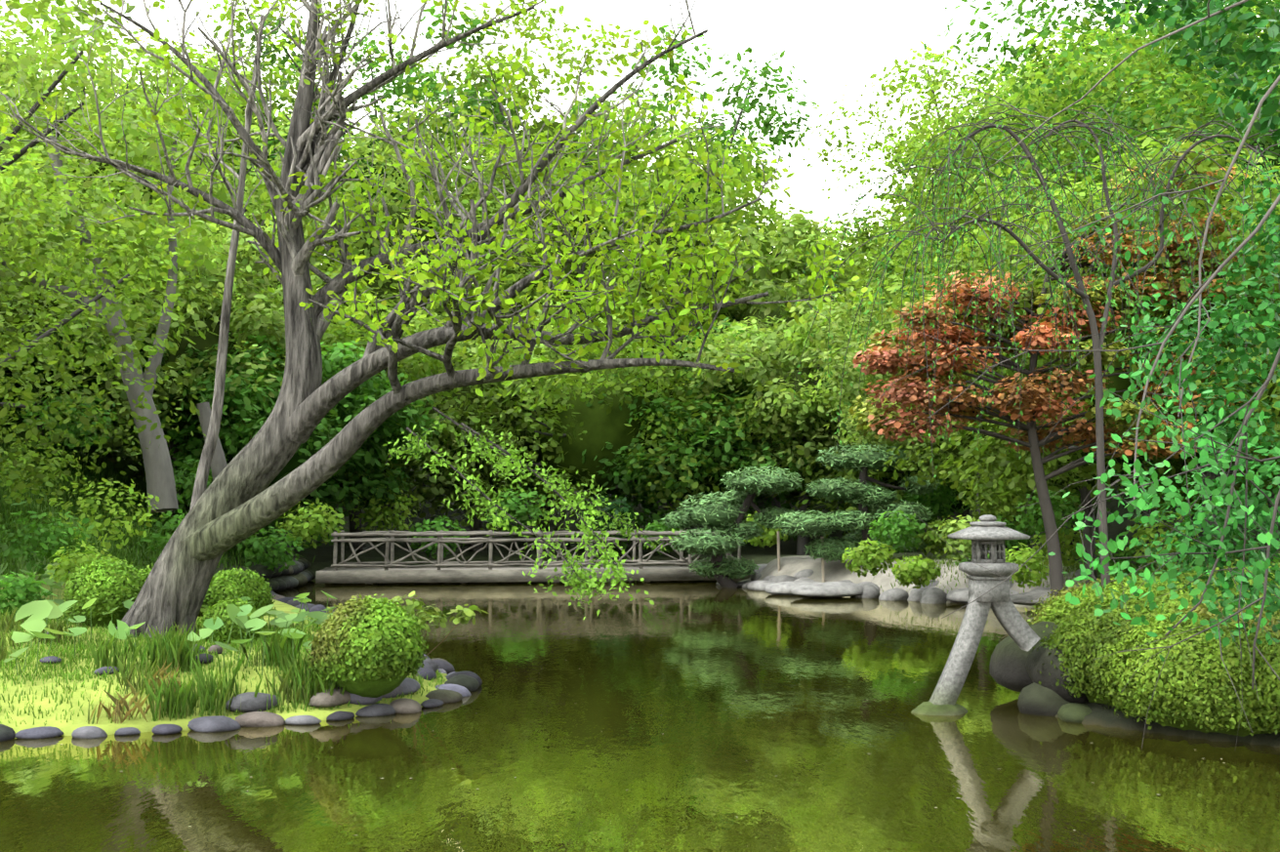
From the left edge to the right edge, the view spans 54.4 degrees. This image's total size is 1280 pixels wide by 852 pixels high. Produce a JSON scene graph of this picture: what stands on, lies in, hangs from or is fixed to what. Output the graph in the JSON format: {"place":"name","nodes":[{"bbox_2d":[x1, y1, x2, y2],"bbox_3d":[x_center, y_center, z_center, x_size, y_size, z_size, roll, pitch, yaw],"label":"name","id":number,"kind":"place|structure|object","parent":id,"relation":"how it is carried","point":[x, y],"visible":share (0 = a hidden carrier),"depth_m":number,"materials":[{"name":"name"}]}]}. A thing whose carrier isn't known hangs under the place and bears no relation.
{"place":"outdoors","nodes":[
{"label":"outdoors","id":0,"kind":"place"},
{"bbox_2d":[0,579,1279,851],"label":"pond water","id":1,"kind":"structure","parent":0,"point":[711,717],"depth_m":9.18,"materials":[{"name":"green liquid"}]},
{"bbox_2d":[60,599,1225,835],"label":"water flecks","id":2,"kind":"object","parent":1,"relation":"on","point":[516,777],"visible":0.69,"depth_m":8.79,"materials":[{"name":"green liquid"}]},
{"bbox_2d":[0,411,1279,747],"bbox_3d":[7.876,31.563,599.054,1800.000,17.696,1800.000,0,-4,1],"label":"ground","id":3,"kind":"structure","parent":0,"point":[793,563],"depth_m":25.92,"materials":[{"name":"green plant"}]},
{"bbox_2d":[0,500,337,662],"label":"butterbur leaves","id":4,"kind":"object","parent":3,"relation":"on","point":[34,625],"visible":0.62,"depth_m":12.50,"materials":[{"name":"green plant"}]},
{"bbox_2d":[0,506,463,677],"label":"butterbur stalks","id":5,"kind":"object","parent":3,"relation":"on","point":[199,646],"visible":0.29,"depth_m":12.41,"materials":[{"name":"plant"}]},
{"bbox_2d":[388,591,489,632],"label":"sapling leaves","id":6,"kind":"object","parent":5,"relation":"on","point":[424,615],"visible":0.9,"depth_m":12.36,"materials":[{"name":"green plant"}]},
{"bbox_2d":[0,0,872,637],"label":"tree","id":7,"kind":"object","parent":3,"relation":"on","point":[236,502],"depth_m":13.60,"materials":[{"name":"green plant"}]},
{"bbox_2d":[382,413,674,619],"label":"tree leaves","id":8,"kind":"object","parent":7,"relation":"attached to","point":[616,573],"visible":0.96,"depth_m":12.12,"materials":[{"name":"green plant"}]},
{"bbox_2d":[315,530,750,584],"bbox_3d":[-2.453,3.538,30.460,10.486,1.953,1.662,0,-4,-7],"label":"wooden footbridge","id":9,"kind":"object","parent":3,"relation":"on","point":[343,571],"depth_m":29.72,"materials":[{"name":"grey wood"}]},
{"bbox_2d":[0,557,1099,742],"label":"shore rocks","id":10,"kind":"object","parent":3,"relation":"on","point":[1013,667],"visible":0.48,"depth_m":11.67,"materials":[{"name":"grey stone"}]},
{"bbox_2d":[928,514,1040,705],"bbox_3d":[3.166,1.717,11.398,0.663,1.803,0.969,-5,-7,57],"label":"stone lantern","id":11,"kind":"object","parent":10,"relation":"on","point":[985,531],"visible":0.98,"depth_m":11.33,"materials":[{"name":"stone"}]},
{"bbox_2d":[0,0,1279,616],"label":"forest","id":12,"kind":"object","parent":3,"relation":"on","point":[1049,82],"depth_m":30.52,"materials":[{"name":"green plant"}]},
{"bbox_2d":[0,97,1279,510],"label":"forest crown","id":13,"kind":"object","parent":12,"relation":"attached to","point":[601,428],"visible":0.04,"depth_m":37.37},
{"bbox_2d":[71,452,1279,737],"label":"shrub","id":14,"kind":"object","parent":3,"relation":"on","point":[374,688],"visible":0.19,"depth_m":14.18,"materials":[{"name":"green plant"}]},
{"bbox_2d":[61,554,1279,736],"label":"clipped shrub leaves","id":15,"kind":"object","parent":14,"relation":"attached to","point":[1119,678],"visible":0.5,"depth_m":10.98,"materials":[{"name":"green plant"}]},
{"bbox_2d":[661,442,940,588],"bbox_3d":[3.413,2.270,27.644,6.243,3.837,2.593,-1,-4,21],"label":"pine","id":16,"kind":"object","parent":3,"relation":"on","point":[740,495],"depth_m":27.42,"materials":[{"name":"green plant"}]},
{"bbox_2d":[792,78,1279,597],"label":"weeping tree","id":17,"kind":"object","parent":3,"relation":"on","point":[1049,519],"visible":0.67,"depth_m":14.06,"materials":[{"name":"green plant"}]},
{"bbox_2d":[847,139,1251,459],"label":"red maple leaves","id":18,"kind":"object","parent":17,"relation":"on","point":[882,417],"visible":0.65,"depth_m":15.93,"materials":[{"name":"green plant"}]},
{"bbox_2d":[836,0,1279,747],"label":"tree","id":19,"kind":"object","parent":3,"relation":"on","point":[1263,512],"depth_m":8.75,"materials":[{"name":"green plant"}]},
{"bbox_2d":[0,0,1279,278],"label":"sky","id":20,"kind":"structure","parent":0,"point":[832,44],"materials":[{"name":"white"}]}
]}

